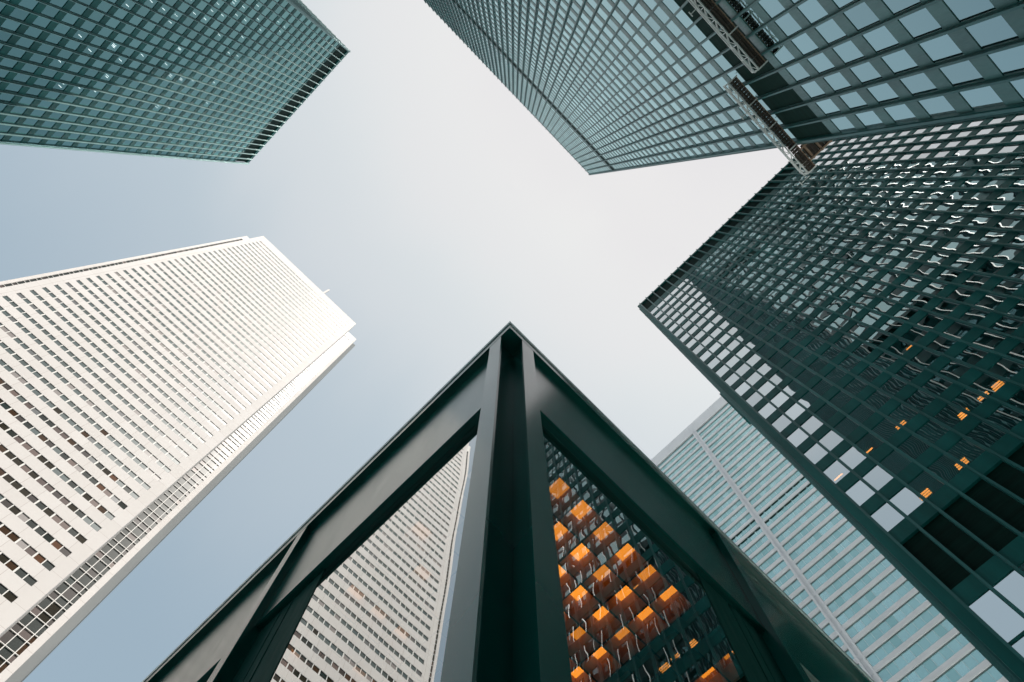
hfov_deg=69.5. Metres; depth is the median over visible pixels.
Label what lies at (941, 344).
window
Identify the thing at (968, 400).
window
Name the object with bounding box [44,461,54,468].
window
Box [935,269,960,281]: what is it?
window
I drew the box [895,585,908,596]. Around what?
window
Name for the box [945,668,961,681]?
window
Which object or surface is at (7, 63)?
window
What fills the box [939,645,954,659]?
window
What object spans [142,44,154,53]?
window
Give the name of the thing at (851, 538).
window
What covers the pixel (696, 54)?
window
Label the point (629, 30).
window
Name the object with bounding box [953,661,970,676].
window
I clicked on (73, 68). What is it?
window
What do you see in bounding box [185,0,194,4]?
window
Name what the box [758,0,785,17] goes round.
window
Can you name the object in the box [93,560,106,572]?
window
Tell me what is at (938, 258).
window
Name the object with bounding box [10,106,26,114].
window
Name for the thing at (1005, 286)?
window
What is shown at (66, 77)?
window
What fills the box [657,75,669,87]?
window
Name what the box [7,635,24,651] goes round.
window
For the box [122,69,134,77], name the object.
window
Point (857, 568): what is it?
window
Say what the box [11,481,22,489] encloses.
window
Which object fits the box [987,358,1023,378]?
window
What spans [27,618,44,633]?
window
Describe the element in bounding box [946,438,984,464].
window
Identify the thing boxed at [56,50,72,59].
window
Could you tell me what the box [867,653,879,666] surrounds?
window
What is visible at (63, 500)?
window
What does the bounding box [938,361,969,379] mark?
window
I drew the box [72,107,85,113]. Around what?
window
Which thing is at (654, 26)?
window
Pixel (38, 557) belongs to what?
window
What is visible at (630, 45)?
window
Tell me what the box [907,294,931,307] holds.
window
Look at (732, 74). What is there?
window
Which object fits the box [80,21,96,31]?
window
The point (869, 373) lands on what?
window
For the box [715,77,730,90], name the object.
window
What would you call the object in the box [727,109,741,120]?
window
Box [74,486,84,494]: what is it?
window
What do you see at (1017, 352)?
window
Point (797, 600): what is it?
window
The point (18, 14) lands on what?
window
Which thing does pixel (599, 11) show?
window
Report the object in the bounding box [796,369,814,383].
window
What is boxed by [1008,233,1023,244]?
window
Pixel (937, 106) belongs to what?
window
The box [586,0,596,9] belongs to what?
window
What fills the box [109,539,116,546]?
window
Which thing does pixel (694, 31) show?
window
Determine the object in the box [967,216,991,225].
window
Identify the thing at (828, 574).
window
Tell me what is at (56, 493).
window
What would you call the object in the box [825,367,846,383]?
window
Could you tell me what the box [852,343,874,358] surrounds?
window
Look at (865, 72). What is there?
window
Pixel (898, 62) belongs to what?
window
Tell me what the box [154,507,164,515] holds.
window
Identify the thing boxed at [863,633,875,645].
window
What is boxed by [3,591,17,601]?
window
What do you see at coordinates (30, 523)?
window
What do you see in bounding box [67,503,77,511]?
window
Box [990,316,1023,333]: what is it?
window
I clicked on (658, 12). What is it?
window
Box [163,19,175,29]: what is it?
window
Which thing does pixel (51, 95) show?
window
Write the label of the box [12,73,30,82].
window
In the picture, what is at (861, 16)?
window
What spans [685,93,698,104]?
window
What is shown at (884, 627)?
window
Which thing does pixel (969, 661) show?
window
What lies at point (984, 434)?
window
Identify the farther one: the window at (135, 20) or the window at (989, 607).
the window at (135, 20)
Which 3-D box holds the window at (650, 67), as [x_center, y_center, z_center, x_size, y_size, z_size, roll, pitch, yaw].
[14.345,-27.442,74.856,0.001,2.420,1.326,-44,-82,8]
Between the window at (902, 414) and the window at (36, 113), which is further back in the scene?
the window at (36, 113)
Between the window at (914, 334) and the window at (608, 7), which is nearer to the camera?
the window at (914, 334)
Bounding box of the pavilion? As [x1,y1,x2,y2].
[142,321,874,681]
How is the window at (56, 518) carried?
in the office tower at (149, 403)
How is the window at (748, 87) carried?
in the office tower at (594, 87)
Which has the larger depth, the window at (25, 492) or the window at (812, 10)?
the window at (25, 492)
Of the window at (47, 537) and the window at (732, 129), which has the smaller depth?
the window at (732, 129)
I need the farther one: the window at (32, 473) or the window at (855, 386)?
the window at (32, 473)
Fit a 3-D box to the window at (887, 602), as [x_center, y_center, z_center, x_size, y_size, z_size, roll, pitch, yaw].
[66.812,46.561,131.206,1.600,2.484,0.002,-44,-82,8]
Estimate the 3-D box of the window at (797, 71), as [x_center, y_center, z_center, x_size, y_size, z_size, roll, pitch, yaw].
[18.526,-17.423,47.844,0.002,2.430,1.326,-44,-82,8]
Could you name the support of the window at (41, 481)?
in the office tower at (149, 403)
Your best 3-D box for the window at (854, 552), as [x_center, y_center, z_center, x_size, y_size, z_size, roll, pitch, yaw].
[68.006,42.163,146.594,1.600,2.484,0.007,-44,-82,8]
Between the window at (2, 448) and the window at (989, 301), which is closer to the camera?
the window at (989, 301)
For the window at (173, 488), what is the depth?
146.64 m
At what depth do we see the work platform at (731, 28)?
49.41 m
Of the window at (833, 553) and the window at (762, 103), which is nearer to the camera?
the window at (762, 103)
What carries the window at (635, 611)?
in the pavilion
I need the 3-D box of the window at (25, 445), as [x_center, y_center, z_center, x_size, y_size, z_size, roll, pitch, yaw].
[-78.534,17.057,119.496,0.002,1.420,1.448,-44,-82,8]
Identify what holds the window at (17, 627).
in the office tower at (149, 403)
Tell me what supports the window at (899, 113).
in the office tower at (594, 87)
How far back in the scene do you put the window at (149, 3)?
93.44 m
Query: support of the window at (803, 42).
in the office tower at (594, 87)
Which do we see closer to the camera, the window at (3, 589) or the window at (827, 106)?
the window at (827, 106)
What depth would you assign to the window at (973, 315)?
54.18 m
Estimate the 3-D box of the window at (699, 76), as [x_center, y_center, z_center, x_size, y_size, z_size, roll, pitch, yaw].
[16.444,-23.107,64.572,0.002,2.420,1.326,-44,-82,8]
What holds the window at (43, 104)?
in the office tower at (228, 81)
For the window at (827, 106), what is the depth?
48.31 m
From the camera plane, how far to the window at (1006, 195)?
63.22 m
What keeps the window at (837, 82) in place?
in the office tower at (594, 87)
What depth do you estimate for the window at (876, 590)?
135.13 m
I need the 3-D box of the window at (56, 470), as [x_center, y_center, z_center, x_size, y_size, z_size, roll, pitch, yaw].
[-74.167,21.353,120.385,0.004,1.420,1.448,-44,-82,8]
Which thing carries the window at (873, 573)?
in the office tower at (800, 540)
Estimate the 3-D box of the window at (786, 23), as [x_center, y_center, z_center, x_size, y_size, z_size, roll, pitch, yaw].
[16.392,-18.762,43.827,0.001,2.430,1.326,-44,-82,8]
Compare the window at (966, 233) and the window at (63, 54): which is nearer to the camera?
the window at (966, 233)
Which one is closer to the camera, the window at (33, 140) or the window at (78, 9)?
the window at (78, 9)
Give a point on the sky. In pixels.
(412, 186)
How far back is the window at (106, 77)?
98.52 m
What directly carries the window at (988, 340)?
in the office tower at (841, 329)
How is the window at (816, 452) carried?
in the office tower at (841, 329)
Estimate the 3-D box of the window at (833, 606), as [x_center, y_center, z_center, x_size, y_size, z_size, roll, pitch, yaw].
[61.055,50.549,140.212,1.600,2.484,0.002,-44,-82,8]
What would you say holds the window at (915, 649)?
in the office tower at (800, 540)
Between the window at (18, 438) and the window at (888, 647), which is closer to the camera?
the window at (18, 438)
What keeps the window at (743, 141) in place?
in the office tower at (594, 87)
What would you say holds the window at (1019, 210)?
in the office tower at (841, 329)
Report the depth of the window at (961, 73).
33.92 m
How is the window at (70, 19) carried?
in the office tower at (228, 81)
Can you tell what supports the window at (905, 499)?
in the office tower at (841, 329)
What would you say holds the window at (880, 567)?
in the office tower at (800, 540)
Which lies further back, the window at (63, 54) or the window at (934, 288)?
the window at (63, 54)
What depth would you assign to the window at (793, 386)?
66.81 m
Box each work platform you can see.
[688,0,767,72]
[723,75,832,185]
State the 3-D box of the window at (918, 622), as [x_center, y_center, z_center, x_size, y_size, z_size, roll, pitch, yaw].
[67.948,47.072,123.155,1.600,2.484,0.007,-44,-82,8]
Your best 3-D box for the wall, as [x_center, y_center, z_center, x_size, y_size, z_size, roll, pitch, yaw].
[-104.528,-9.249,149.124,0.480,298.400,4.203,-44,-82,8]
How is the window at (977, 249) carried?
in the office tower at (841, 329)
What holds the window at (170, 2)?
in the office tower at (228, 81)
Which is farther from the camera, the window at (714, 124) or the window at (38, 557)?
the window at (38, 557)
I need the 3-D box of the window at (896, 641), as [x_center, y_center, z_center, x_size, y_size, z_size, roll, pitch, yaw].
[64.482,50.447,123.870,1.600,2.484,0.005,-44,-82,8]
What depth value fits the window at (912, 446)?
48.51 m
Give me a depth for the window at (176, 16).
100.47 m
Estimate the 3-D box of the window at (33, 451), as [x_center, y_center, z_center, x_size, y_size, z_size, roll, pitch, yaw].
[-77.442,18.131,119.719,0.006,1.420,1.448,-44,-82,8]
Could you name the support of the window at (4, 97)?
in the office tower at (228, 81)
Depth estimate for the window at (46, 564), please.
106.01 m
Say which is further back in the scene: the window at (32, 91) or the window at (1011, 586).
the window at (32, 91)
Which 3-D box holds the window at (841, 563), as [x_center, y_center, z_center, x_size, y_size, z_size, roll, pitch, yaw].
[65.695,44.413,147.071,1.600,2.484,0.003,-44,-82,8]
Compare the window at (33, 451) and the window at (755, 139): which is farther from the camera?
the window at (33, 451)
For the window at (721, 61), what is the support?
in the office tower at (594, 87)
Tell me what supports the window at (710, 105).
in the office tower at (594, 87)
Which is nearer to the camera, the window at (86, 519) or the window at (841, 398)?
the window at (841, 398)
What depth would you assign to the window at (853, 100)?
44.69 m
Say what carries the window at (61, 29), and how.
in the office tower at (228, 81)
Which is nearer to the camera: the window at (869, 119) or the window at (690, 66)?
the window at (869, 119)
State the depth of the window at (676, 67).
67.93 m
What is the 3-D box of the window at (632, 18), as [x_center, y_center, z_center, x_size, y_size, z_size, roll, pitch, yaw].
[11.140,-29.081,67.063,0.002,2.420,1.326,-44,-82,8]
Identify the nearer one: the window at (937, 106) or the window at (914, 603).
the window at (937, 106)
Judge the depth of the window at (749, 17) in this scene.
47.17 m
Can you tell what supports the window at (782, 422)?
in the office tower at (841, 329)
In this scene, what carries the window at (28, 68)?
in the office tower at (228, 81)
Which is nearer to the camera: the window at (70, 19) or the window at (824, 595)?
the window at (70, 19)
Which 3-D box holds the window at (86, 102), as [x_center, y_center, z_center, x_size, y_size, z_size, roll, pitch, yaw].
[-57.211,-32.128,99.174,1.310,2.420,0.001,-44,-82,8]
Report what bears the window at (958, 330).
in the office tower at (841, 329)
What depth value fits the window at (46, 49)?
84.04 m
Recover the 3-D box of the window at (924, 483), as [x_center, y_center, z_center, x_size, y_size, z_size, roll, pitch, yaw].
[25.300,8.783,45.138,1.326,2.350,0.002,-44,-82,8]
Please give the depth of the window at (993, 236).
60.30 m
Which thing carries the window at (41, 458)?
in the office tower at (149, 403)
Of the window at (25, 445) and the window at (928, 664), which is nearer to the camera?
the window at (928, 664)
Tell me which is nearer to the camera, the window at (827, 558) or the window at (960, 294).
the window at (960, 294)
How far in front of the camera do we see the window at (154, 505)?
138.67 m
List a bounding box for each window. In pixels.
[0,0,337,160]
[0,19,20,31]
[0,31,12,42]
[0,58,17,68]
[0,69,9,78]
[0,93,14,101]
[0,104,6,111]
[0,125,11,132]
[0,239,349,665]
[0,423,8,430]
[0,444,7,452]
[0,499,12,507]
[0,525,10,534]
[0,553,9,563]
[0,583,7,594]
[0,630,15,643]
[0,646,12,659]
[0,662,9,672]
[2,115,19,123]
[2,474,13,482]
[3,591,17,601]
[4,83,22,92]
[5,451,15,458]
[5,560,18,570]
[6,48,25,58]
[6,430,16,436]
[7,532,19,541]
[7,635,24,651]
[9,8,29,20]
[9,136,23,141]
[9,506,20,514]
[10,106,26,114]
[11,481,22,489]
[11,623,23,632]
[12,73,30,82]
[12,458,22,465]
[14,436,23,443]
[14,568,27,578]
[15,37,34,48]
[15,127,31,134]
[16,539,28,548]
[16,643,29,654]
[17,97,34,105]
[17,513,29,521]
[18,0,38,10]
[19,488,30,496]
[19,612,34,625]
[19,628,32,640]
[20,64,37,73]
[20,464,31,472]
[22,118,37,125]
[22,442,32,449]
[23,27,42,38]
[23,575,36,585]
[24,546,36,555]
[25,88,41,96]
[26,520,37,528]
[27,138,41,143]
[27,494,37,502]
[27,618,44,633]
[28,471,38,478]
[29,54,46,63]
[29,449,39,455]
[30,109,45,116]
[31,606,42,615]
[32,16,50,28]
[33,78,49,87]
[33,554,45,563]
[34,129,48,135]
[34,526,45,535]
[35,501,46,509]
[36,478,46,485]
[36,625,47,636]
[37,44,54,54]
[37,100,52,108]
[37,455,47,462]
[38,597,52,608]
[38,611,50,622]
[40,5,59,17]
[40,69,57,77]
[41,121,55,127]
[42,560,54,570]
[43,508,53,516]
[43,533,53,542]
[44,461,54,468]
[44,484,54,491]
[45,34,62,44]
[45,92,59,99]
[45,140,57,144]
[45,602,61,616]
[48,112,62,119]
[48,591,59,599]
[49,0,67,7]
[49,59,65,68]
[51,131,64,137]
[51,540,62,549]
[52,82,67,90]
[52,468,61,475]
[52,490,62,498]
[52,514,62,522]
[53,23,70,34]
[54,609,65,619]
[55,104,69,111]
[55,582,69,593]
[55,596,67,606]
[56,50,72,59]
[58,123,71,129]
[59,521,70,529]
[59,547,70,556]
[60,73,74,82]
[60,474,69,481]
[60,497,69,504]
[61,13,78,25]
[62,587,77,600]
[63,95,76,102]
[64,40,80,50]
[65,115,79,121]
[65,576,75,584]
[67,64,82,73]
[67,480,77,488]
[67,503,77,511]
[67,528,78,536]
[69,86,83,94]
[70,3,86,15]
[72,30,88,40]
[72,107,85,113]
[72,568,84,578]
[72,581,83,591]
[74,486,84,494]
[75,55,89,64]
[75,510,84,517]
[75,534,86,543]
[77,78,91,85]
[78,0,93,5]
[78,573,92,585]
[79,98,92,105]
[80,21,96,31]
[81,563,90,570]
[82,46,97,55]
[83,516,93,524]
[84,69,98,77]
[86,90,99,97]
[87,556,98,565]
[87,568,98,577]
[88,11,104,22]
[90,36,104,46]
[90,522,100,530]
[91,60,105,68]
[93,82,106,89]
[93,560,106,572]
[95,551,104,558]
[96,1,112,12]
[97,27,112,37]
[99,51,113,60]
[100,73,113,81]
[101,544,112,553]
[101,555,111,564]
[105,18,119,28]
[106,42,120,51]
[107,65,120,73]
[107,548,119,559]
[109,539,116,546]
[113,9,127,19]
[114,33,127,43]
[114,56,127,64]
[114,532,124,541]
[115,543,124,552]
[120,0,135,10]
[120,537,131,547]
[121,24,134,34]
[121,48,134,56]
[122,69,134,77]
[127,522,136,530]
[128,15,142,25]
[128,39,141,48]
[128,61,141,69]
[132,526,143,536]
[135,53,147,61]
[136,6,150,17]
[136,30,148,39]
[138,512,147,520]
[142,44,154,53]
[143,0,157,8]
[143,22,156,31]
[143,516,154,525]
[149,36,161,45]
[149,503,157,510]
[150,13,162,23]
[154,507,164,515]
[156,28,168,37]
[157,4,170,14]
[160,494,167,501]
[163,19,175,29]
[164,498,174,506]
[165,0,177,6]
[169,485,177,492]
[170,11,182,20]
[177,3,189,12]
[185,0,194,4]
[231,422,478,681]
[542,424,786,681]
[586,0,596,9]
[597,7,607,20]
[601,0,612,12]
[607,18,617,31]
[612,10,623,24]
[617,0,629,15]
[617,30,628,43]
[622,22,634,35]
[626,0,635,6]
[627,41,638,54]
[628,13,640,28]
[633,34,644,47]
[634,3,648,19]
[637,53,648,65]
[639,26,652,40]
[643,0,656,9]
[644,46,655,59]
[646,16,660,32]
[647,64,659,76]
[650,38,663,52]
[653,6,669,23]
[654,58,666,70]
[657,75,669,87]
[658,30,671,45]
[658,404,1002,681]
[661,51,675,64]
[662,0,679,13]
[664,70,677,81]
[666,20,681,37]
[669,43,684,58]
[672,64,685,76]
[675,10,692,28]
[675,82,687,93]
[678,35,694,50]
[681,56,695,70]
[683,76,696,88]
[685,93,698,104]
[688,25,706,42]
[690,49,706,64]
[692,70,707,83]
[694,89,708,100]
[696,105,708,116]
[701,40,719,56]
[703,63,718,77]
[704,83,719,95]
[705,101,719,112]
[706,117,718,127]
[714,55,731,71]
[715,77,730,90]
[715,96,730,108]
[716,113,729,124]
[716,129,729,138]
[726,0,747,13]
[726,126,740,135]
[726,140,739,149]
[727,70,745,82]
[727,91,742,104]
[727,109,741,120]
[737,138,751,147]
[738,105,754,117]
[738,122,753,133]
[740,8,763,30]
[741,85,758,97]
[749,135,764,145]
[751,119,766,130]
[755,26,779,47]
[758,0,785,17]
[758,100,770,112]
[763,132,778,143]
[768,114,783,126]
[771,45,794,64]
[772,414,790,431]
[774,13,801,36]
[783,129,795,139]
[783,380,801,395]
[784,403,804,419]
[786,63,810,81]
[787,428,808,446]
[791,33,818,54]
[793,595,802,604]
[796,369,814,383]
[797,0,828,23]
[798,391,818,407]
[799,590,808,599]
[801,81,825,98]
[801,415,822,433]
[802,606,809,614]
[804,443,827,463]
[804,569,813,578]
[806,600,816,610]
[807,52,834,73]
[808,357,827,372]
[810,564,819,573]
[811,379,832,395]
[811,580,820,589]
[814,403,837,421]
[815,19,846,43]
[815,612,825,623]
[816,99,840,115]
[816,559,825,568]
[818,574,827,583]
[819,430,843,450]
[820,590,829,600]
[821,346,841,360]
[822,554,831,563]
[823,460,849,483]
[823,624,833,635]
[824,72,851,91]
[824,569,833,578]
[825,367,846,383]
[826,585,836,595]
[828,549,837,558]
[828,601,838,612]
[829,390,851,408]
[830,564,839,573]
[831,117,856,131]
[832,40,864,63]
[832,579,842,589]
[834,335,854,348]
[834,417,858,436]
[834,544,843,553]
[834,596,844,606]
[834,637,843,646]
[836,559,846,568]
[837,613,847,624]
[838,355,860,370]
[839,92,867,109]
[839,446,865,468]
[839,574,849,584]
[840,539,850,547]
[841,590,851,600]
[843,2,879,30]
[843,378,866,395]
[843,553,852,563]
[843,607,854,618]
[845,479,874,505]
[845,569,855,578]
[846,534,856,542]
[846,625,857,637]
[846,650,853,659]
[847,323,867,336]
[848,403,874,423]
[848,585,858,595]
[849,62,881,83]
[849,548,859,557]
[850,602,861,613]
[851,563,862,573]
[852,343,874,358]
[853,620,864,631]
[854,579,865,590]
[855,111,883,127]
[855,432,883,454]
[855,543,865,552]
[856,639,868,651]
[857,596,868,607]
[858,365,881,382]
[858,558,868,567]
[860,312,881,324]
[860,614,871,625]
[861,574,872,584]
[862,26,899,52]
[862,465,893,489]
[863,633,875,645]
[864,390,890,409]
[864,552,875,562]
[864,590,875,602]
[865,331,888,345]
[867,83,899,103]
[867,568,878,578]
[867,608,879,619]
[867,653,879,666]
[870,502,903,531]
[870,627,883,639]
[871,585,882,596]
[872,353,897,369]
[872,418,899,439]
[873,300,894,312]
[874,562,885,573]
[874,602,886,614]
[874,647,887,660]
[877,579,889,590]
[878,621,890,633]
[878,668,891,681]
[879,319,903,332]
[879,377,906,395]
[879,450,910,474]
[881,50,918,74]
[881,597,893,608]
[882,0,920,14]
[882,641,895,653]
[884,104,916,122]
[885,574,896,584]
[885,615,898,627]
[886,288,908,300]
[886,662,899,675]
[887,339,912,355]
[888,404,917,425]
[888,591,901,602]
[889,487,923,515]
[889,634,902,647]
[892,609,905,621]
[894,306,917,320]
[894,655,907,669]
[895,363,922,381]
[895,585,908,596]
[897,435,929,459]
[897,629,910,641]
[898,8,942,38]
[899,73,937,95]
[899,276,922,288]
[900,603,913,615]
[901,649,915,663]
[902,327,927,342]
[904,390,934,410]
[904,622,917,635]
[906,671,920,681]
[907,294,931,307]
[907,597,920,609]
[908,471,943,498]
[909,642,923,656]
[910,349,938,367]
[912,616,925,629]
[913,264,935,275]
[914,664,929,679]
[915,420,948,443]
[917,314,943,328]
[917,636,931,650]
[918,96,956,116]
[919,34,963,62]
[920,610,933,622]
[921,375,952,395]
[922,281,946,294]
[922,658,937,672]
[925,630,939,644]
[926,252,950,263]
[926,336,955,352]
[927,455,963,481]
[930,652,946,666]
[931,300,958,314]
[933,404,967,427]
[933,624,947,637]
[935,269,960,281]
[936,674,950,681]
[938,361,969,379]
[939,60,984,86]
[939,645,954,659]
[940,240,963,250]
[942,0,995,21]
[942,322,972,338]
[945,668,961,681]
[946,287,974,301]
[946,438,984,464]
[947,638,962,653]
[950,256,976,268]
[951,389,986,411]
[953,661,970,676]
[954,228,978,238]
[955,346,987,364]
[959,86,1004,109]
[959,308,988,323]
[962,274,990,287]
[962,654,978,669]
[965,15,1018,48]
[965,243,991,254]
[966,422,1004,447]
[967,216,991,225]
[969,374,1005,395]
[969,590,1023,642]
[972,331,1005,349]
[975,294,1005,309]
[977,260,1006,273]
[978,671,995,681]
[979,230,1006,241]
[981,203,1006,212]
[986,405,1023,430]
[987,45,1023,74]
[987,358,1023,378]
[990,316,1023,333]
[991,279,1023,294]
[993,247,1022,259]
[993,570,1023,612]
[994,217,1021,228]
[995,191,1021,199]
[997,166,1020,174]
[1006,342,1023,360]
[1006,388,1023,409]
[1007,301,1023,316]
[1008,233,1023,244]
[1008,265,1023,278]
[1009,204,1023,214]
[1010,155,1023,162]
[1010,178,1023,187]
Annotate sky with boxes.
[0,0,800,681]
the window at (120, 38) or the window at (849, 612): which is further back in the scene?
the window at (849, 612)
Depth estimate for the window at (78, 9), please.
83.17 m
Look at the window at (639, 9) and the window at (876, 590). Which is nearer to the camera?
the window at (639, 9)
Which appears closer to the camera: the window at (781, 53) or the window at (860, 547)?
the window at (781, 53)
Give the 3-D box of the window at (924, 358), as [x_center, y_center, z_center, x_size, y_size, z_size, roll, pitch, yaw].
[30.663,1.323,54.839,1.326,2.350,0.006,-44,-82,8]
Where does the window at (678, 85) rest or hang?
in the office tower at (594, 87)
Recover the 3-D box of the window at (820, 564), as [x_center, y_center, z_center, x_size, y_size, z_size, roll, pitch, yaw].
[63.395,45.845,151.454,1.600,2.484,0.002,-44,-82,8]
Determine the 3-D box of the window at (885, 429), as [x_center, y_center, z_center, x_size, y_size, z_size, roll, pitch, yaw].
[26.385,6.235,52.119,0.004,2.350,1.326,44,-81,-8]
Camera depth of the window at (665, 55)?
67.75 m
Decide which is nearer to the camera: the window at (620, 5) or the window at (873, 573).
the window at (620, 5)
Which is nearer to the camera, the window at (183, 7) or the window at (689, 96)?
the window at (689, 96)
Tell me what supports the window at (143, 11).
in the office tower at (228, 81)
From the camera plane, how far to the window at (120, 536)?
126.58 m
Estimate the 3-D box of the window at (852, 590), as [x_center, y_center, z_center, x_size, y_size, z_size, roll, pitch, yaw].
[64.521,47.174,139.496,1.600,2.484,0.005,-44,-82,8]
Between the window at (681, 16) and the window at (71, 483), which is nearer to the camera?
the window at (681, 16)
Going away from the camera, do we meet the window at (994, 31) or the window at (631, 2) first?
the window at (994, 31)
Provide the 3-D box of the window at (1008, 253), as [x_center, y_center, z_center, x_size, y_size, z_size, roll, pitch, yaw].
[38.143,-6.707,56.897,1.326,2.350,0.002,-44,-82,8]
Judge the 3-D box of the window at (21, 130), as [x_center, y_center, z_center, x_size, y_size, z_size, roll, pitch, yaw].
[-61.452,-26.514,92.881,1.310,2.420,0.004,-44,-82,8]
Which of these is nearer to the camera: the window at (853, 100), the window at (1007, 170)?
the window at (853, 100)
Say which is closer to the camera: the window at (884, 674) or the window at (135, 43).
the window at (135, 43)
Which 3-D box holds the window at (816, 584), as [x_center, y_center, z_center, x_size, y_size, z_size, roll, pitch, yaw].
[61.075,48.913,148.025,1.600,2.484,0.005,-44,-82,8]
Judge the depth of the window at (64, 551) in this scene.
109.98 m
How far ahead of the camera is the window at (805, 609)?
145.00 m
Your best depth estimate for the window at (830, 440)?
56.19 m
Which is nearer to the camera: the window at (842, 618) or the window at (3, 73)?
the window at (3, 73)
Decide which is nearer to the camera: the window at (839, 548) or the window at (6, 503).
the window at (6, 503)
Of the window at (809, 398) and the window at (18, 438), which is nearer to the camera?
the window at (809, 398)
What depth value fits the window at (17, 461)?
115.75 m
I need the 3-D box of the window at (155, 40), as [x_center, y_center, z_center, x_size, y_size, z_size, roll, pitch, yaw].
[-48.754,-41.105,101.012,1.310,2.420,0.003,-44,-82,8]
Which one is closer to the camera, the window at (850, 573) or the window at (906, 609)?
the window at (906, 609)
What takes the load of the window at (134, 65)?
in the office tower at (228, 81)
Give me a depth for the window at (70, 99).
95.66 m
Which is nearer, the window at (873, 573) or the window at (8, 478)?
the window at (8, 478)
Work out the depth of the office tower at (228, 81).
109.54 m
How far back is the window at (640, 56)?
74.70 m
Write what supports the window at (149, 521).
in the office tower at (149, 403)
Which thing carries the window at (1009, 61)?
in the office tower at (594, 87)
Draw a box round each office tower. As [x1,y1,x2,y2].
[0,0,349,164]
[0,236,355,681]
[424,0,1023,174]
[638,112,1023,681]
[651,396,1008,681]
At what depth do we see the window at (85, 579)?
114.88 m
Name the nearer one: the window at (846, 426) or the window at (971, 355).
the window at (971, 355)
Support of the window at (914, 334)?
in the office tower at (841, 329)
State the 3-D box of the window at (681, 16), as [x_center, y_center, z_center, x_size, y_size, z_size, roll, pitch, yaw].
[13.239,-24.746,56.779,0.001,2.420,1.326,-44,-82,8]
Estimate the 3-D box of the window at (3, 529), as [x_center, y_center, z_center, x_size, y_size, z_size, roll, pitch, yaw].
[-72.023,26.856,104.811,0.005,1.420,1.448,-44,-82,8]
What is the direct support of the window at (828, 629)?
in the office tower at (800, 540)
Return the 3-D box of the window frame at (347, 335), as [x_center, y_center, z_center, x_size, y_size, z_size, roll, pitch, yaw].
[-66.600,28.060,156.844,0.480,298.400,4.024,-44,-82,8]
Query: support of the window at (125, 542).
in the office tower at (149, 403)
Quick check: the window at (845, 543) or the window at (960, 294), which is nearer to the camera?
the window at (960, 294)
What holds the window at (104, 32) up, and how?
in the office tower at (228, 81)
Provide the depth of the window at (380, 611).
5.32 m
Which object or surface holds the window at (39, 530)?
in the office tower at (149, 403)
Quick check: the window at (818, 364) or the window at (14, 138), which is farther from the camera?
the window at (14, 138)
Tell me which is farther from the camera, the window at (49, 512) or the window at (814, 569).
the window at (814, 569)
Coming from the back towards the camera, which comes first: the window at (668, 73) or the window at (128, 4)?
the window at (128, 4)
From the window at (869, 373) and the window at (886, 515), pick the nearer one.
the window at (886, 515)
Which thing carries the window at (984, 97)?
in the office tower at (594, 87)
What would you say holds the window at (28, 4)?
in the office tower at (228, 81)
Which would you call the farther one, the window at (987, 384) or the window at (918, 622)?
the window at (918, 622)
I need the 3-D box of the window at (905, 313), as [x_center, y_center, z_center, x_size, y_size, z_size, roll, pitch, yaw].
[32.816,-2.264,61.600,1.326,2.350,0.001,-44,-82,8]
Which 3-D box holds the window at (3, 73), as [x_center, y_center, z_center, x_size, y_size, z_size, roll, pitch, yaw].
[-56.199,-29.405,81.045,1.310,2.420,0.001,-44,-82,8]
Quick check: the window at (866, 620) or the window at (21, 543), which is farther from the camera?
the window at (866, 620)
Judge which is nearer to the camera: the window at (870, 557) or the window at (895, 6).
the window at (895, 6)
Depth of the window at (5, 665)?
95.40 m
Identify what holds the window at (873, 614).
in the office tower at (800, 540)
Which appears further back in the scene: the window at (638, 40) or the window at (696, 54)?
the window at (638, 40)
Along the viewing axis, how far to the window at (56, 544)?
109.75 m
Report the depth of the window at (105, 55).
94.54 m
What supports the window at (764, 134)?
in the office tower at (594, 87)
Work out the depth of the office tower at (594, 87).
57.32 m
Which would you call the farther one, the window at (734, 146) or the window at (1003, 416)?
the window at (734, 146)
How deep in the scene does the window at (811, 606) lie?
144.69 m
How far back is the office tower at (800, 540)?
155.23 m
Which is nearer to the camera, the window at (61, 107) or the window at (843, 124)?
the window at (843, 124)
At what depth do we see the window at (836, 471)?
52.79 m
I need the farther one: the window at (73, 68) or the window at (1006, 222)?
the window at (73, 68)
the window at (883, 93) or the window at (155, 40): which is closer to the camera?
the window at (883, 93)
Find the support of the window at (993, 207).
in the office tower at (841, 329)
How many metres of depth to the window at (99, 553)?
120.60 m
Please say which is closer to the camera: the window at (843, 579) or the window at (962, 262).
the window at (962, 262)
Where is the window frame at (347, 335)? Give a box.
[0,332,353,673]
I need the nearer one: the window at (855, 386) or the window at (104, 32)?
the window at (855, 386)
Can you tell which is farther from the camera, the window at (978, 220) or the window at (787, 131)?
the window at (978, 220)
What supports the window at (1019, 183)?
in the office tower at (841, 329)
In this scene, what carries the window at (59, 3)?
in the office tower at (228, 81)
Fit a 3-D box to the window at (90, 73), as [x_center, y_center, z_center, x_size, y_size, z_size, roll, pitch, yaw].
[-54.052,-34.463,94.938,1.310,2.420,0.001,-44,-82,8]
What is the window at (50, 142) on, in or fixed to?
in the office tower at (228, 81)
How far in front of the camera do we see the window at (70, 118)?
99.73 m
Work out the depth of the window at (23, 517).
108.84 m

